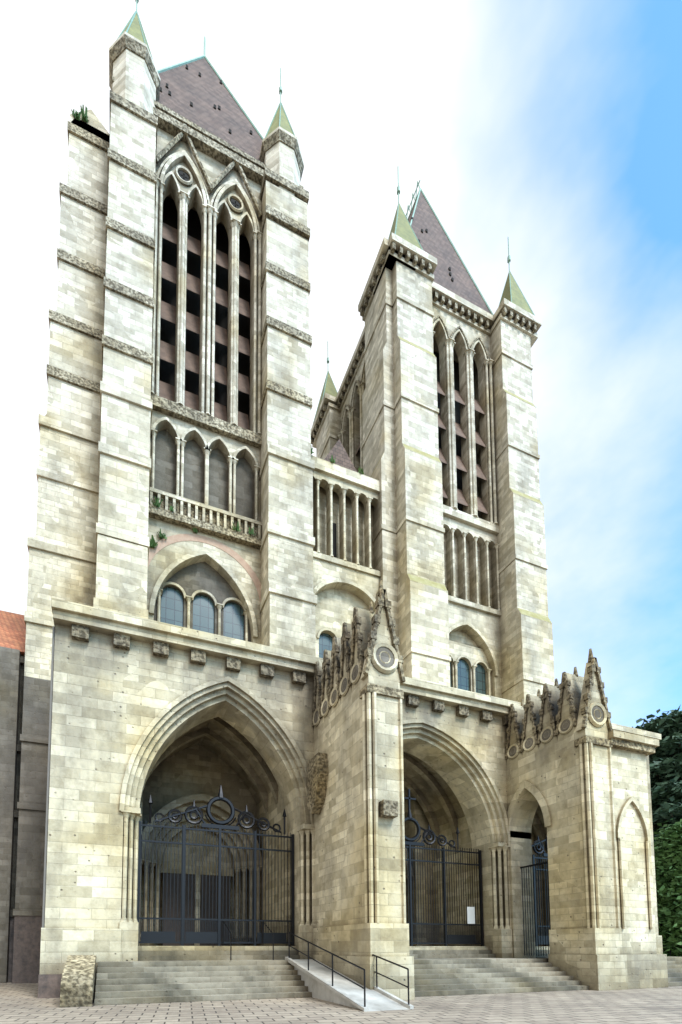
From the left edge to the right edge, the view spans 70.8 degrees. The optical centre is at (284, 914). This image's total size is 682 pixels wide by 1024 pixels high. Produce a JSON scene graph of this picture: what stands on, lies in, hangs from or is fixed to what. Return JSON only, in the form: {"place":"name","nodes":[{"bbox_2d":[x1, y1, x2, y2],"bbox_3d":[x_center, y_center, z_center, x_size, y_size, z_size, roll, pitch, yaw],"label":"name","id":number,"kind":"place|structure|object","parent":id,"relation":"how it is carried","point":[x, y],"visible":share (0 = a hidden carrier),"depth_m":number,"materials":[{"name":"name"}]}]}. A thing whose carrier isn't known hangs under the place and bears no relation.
{"place":"outdoors","nodes":[
{"label":"outdoors","id":0,"kind":"place"},
{"bbox_2d":[24,31,316,945],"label":"tower","id":1,"kind":"structure","parent":0,"point":[96,529],"depth_m":23.44,"materials":[{"name":"beige stone"}]},
{"bbox_2d":[46,34,312,549],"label":"stone trim","id":2,"kind":"structure","parent":1,"relation":"on","point":[193,136],"depth_m":23.98,"materials":[{"name":"stone"}]},
{"bbox_2d":[154,429,253,641],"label":"blind arches","id":3,"kind":"structure","parent":1,"relation":"attached to","point":[190,580],"depth_m":24.22,"materials":[{"name":"stone"}]},
{"bbox_2d":[159,222,249,429],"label":"louvers","id":4,"kind":"object","parent":1,"relation":"attached to","point":[168,313],"visible":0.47,"depth_m":25.46,"materials":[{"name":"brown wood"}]},
{"bbox_2d":[148,534,260,601],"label":"arch molding","id":5,"kind":"structure","parent":1,"relation":"attached to","point":[172,539],"depth_m":23.75,"materials":[{"name":"beige stone"}]},
{"bbox_2d":[117,0,294,139],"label":"flashing","id":6,"kind":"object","parent":1,"relation":"on","point":[193,60],"visible":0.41,"depth_m":27.40,"materials":[{"name":"grey metal"}]},
{"bbox_2d":[122,13,292,135],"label":"spires","id":7,"kind":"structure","parent":1,"relation":"on","point":[134,30],"depth_m":26.21,"materials":[{"name":"metal"}]},
{"bbox_2d":[157,58,262,162],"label":"tower roof","id":8,"kind":"structure","parent":1,"relation":"on","point":[205,92],"depth_m":26.99,"materials":[{"name":"tile"}]},
{"bbox_2d":[71,105,363,548],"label":"plants","id":9,"kind":"object","parent":1,"relation":"attached to","point":[77,115],"visible":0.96,"depth_m":23.23,"materials":[{"name":"green plant"}]},
{"bbox_2d":[0,982,681,1023],"bbox_3d":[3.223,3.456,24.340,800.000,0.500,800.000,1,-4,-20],"label":"plaza ground","id":10,"kind":"structure","parent":0,"point":[21,1003],"depth_m":11.37,"materials":[{"name":"beige stone"}]},
{"bbox_2d":[8,917,14,981],"bbox_3d":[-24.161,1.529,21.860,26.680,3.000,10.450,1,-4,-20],"label":"drainpipe","id":11,"kind":"object","parent":10,"relation":"on","point":[11,944],"depth_m":20.69,"materials":[{"name":"grey metal"}]},
{"bbox_2d":[0,646,24,982],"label":"neighboring building","id":12,"kind":"structure","parent":10,"relation":"on","point":[12,664],"depth_m":20.86,"materials":[{"name":"brown brick"}]},
{"bbox_2d":[0,610,25,655],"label":"wing roof","id":13,"kind":"structure","parent":12,"relation":"on","point":[12,630],"depth_m":23.64,"materials":[{"name":"orange tile"}]},
{"bbox_2d":[12,915,41,983],"bbox_3d":[-10.466,1.511,21.612,2.900,3.000,2.350,1,-4,-20],"label":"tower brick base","id":14,"kind":"object","parent":10,"relation":"on","point":[26,949],"visible":0.29,"depth_m":20.19,"materials":[{"name":"stone"}]},
{"bbox_2d":[13,676,51,915],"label":"building wall","id":15,"kind":"structure","parent":14,"relation":"on","point":[34,740],"depth_m":20.64,"materials":[{"name":"concrete"}]},
{"bbox_2d":[38,974,61,997],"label":"plinth","id":16,"kind":"structure","parent":10,"relation":"on","point":[49,985],"depth_m":14.21,"materials":[{"name":"grey stone"}]},
{"bbox_2d":[60,955,95,1007],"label":"stone block","id":17,"kind":"structure","parent":10,"relation":"on","point":[78,984],"depth_m":12.21,"materials":[{"name":"stone"}]},
{"bbox_2d":[285,957,413,1011],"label":"access ramp","id":18,"kind":"structure","parent":10,"relation":"on","point":[317,978],"depth_m":13.16,"materials":[{"name":"concrete"}]},
{"bbox_2d":[223,921,409,1006],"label":"handrails","id":19,"kind":"object","parent":18,"relation":"on","point":[332,970],"visible":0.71,"depth_m":13.13,"materials":[{"name":"black metal"}]},
{"bbox_2d":[39,597,662,991],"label":"porch wall","id":20,"kind":"structure","parent":10,"relation":"on","point":[123,720],"depth_m":16.45,"materials":[{"name":"beige stone"}]},
{"bbox_2d":[42,626,54,927],"bbox_3d":[-7.357,-3.679,14.759,0.069,11.000,0.080,1,-4,-20],"label":"drain pipe","id":21,"kind":"object","parent":20,"relation":"on","point":[48,779],"visible":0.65,"depth_m":14.78,"materials":[{"name":"silver metal"}]},
{"bbox_2d":[72,623,508,725],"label":"corbels","id":22,"kind":"object","parent":20,"relation":"attached to","point":[122,641],"visible":0.52,"depth_m":16.84,"materials":[{"name":"grey stone"}]},
{"bbox_2d":[137,785,550,955],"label":"iron gates","id":23,"kind":"object","parent":20,"relation":"attached to","point":[151,936],"visible":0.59,"depth_m":17.92,"materials":[{"name":"black metal"}]},
{"bbox_2d":[467,907,474,923],"bbox_3d":[8.225,0.039,20.981,0.400,0.750,0.030,1,-4,-20],"label":"notice board","id":24,"kind":"object","parent":23,"relation":"attached to","point":[470,915],"visible":1,"depth_m":20.96,"materials":[{"name":"white paper"}]},
{"bbox_2d":[139,717,549,945],"bbox_3d":[4.320,-3.378,23.082,23.240,9.840,4.800,1,-4,-20],"label":"portal recess","id":25,"kind":"object","parent":20,"relation":"attached to","point":[200,763],"visible":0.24,"depth_m":22.10,"materials":[{"name":"beige stone"}]},
{"bbox_2d":[163,873,229,945],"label":"porch doors","id":26,"kind":"structure","parent":25,"relation":"in","point":[192,891],"depth_m":22.02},
{"bbox_2d":[311,455,380,657],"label":"central facade wall","id":27,"kind":"structure","parent":20,"relation":"on","point":[346,580],"depth_m":26.54,"materials":[{"name":"beige stone"}]},
{"bbox_2d":[311,607,414,1000],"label":"buttress","id":28,"kind":"structure","parent":10,"relation":"on","point":[359,881],"depth_m":14.26,"materials":[{"name":"beige stone"}]},
{"bbox_2d":[307,579,405,818],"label":"stone carvings","id":29,"kind":"object","parent":28,"relation":"attached to","point":[317,771],"visible":0.56,"depth_m":15.27,"materials":[{"name":"grey stone"}]},
{"bbox_2d":[94,950,681,1005],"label":"stone stairs","id":30,"kind":"structure","parent":10,"relation":"on","point":[147,977],"depth_m":15.32,"materials":[{"name":"grey stone"}]},
{"bbox_2d":[506,662,667,990],"bbox_3d":[12.096,-3.315,19.613,3.890,12.350,4.150,1,-4,-20],"label":"porch buttress stone","id":31,"kind":"object","parent":10,"relation":"on","point":[590,799],"visible":0.96,"depth_m":18.00,"materials":[{"name":"beige stone"}]},
{"bbox_2d":[314,647,603,756],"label":"carved medallions","id":32,"kind":"object","parent":31,"relation":"attached to","point":[564,726],"visible":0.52,"depth_m":16.95,"materials":[{"name":"stone"}]},
{"bbox_2d":[505,648,654,759],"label":"gable ornaments","id":33,"kind":"object","parent":31,"relation":"attached to","point":[592,668],"visible":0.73,"depth_m":18.33},
{"bbox_2d":[653,813,681,956],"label":"hedge","id":34,"kind":"object","parent":10,"relation":"on","point":[668,859],"depth_m":25.25,"materials":[{"name":"green plant"}]},
{"bbox_2d":[0,0,681,727],"label":"sky","id":35,"kind":"structure","parent":0,"point":[553,128],"materials":[{"name":"blue"}]},
{"bbox_2d":[311,216,554,945],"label":"tower","id":36,"kind":"structure","parent":0,"point":[489,570],"depth_m":29.25,"materials":[{"name":"beige stone"}]},
{"bbox_2d":[324,439,356,471],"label":"roof","id":37,"kind":"structure","parent":36,"relation":"attached to","point":[338,452],"depth_m":28.24,"materials":[{"name":"tile"}]},
{"bbox_2d":[355,381,487,513],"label":"louvers","id":38,"kind":"object","parent":36,"relation":"on","point":[460,465],"visible":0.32,"depth_m":30.36,"materials":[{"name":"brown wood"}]},
{"bbox_2d":[315,204,531,417],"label":"spires","id":39,"kind":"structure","parent":36,"relation":"on","point":[404,231],"depth_m":31.14,"materials":[{"name":"green copper"}]},
{"bbox_2d":[311,242,536,443],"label":"cornice","id":40,"kind":"structure","parent":36,"relation":"attached to","point":[435,294],"depth_m":30.50,"materials":[{"name":"stone"}]},
{"bbox_2d":[313,166,534,422],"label":"roof trim","id":41,"kind":"structure","parent":36,"relation":"on","point":[416,201],"depth_m":33.30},
{"bbox_2d":[408,191,490,313],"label":"tower roof","id":42,"kind":"structure","parent":36,"relation":"on","point":[435,242],"depth_m":32.92,"materials":[{"name":"tile"}]},
{"bbox_2d":[363,336,551,622],"bbox_3d":[9.166,-25.495,33.328,11.486,15.575,11.486,1,-4,-20],"label":"stone ledge","id":43,"kind":"object","parent":36,"relation":"on","point":[443,587],"visible":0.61,"depth_m":27.86,"materials":[{"name":"beige stone"}]},
{"bbox_2d":[632,706,681,867],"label":"tree","id":44,"kind":"object","parent":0,"point":[668,785],"depth_m":30.99,"materials":[{"name":"green plant"}]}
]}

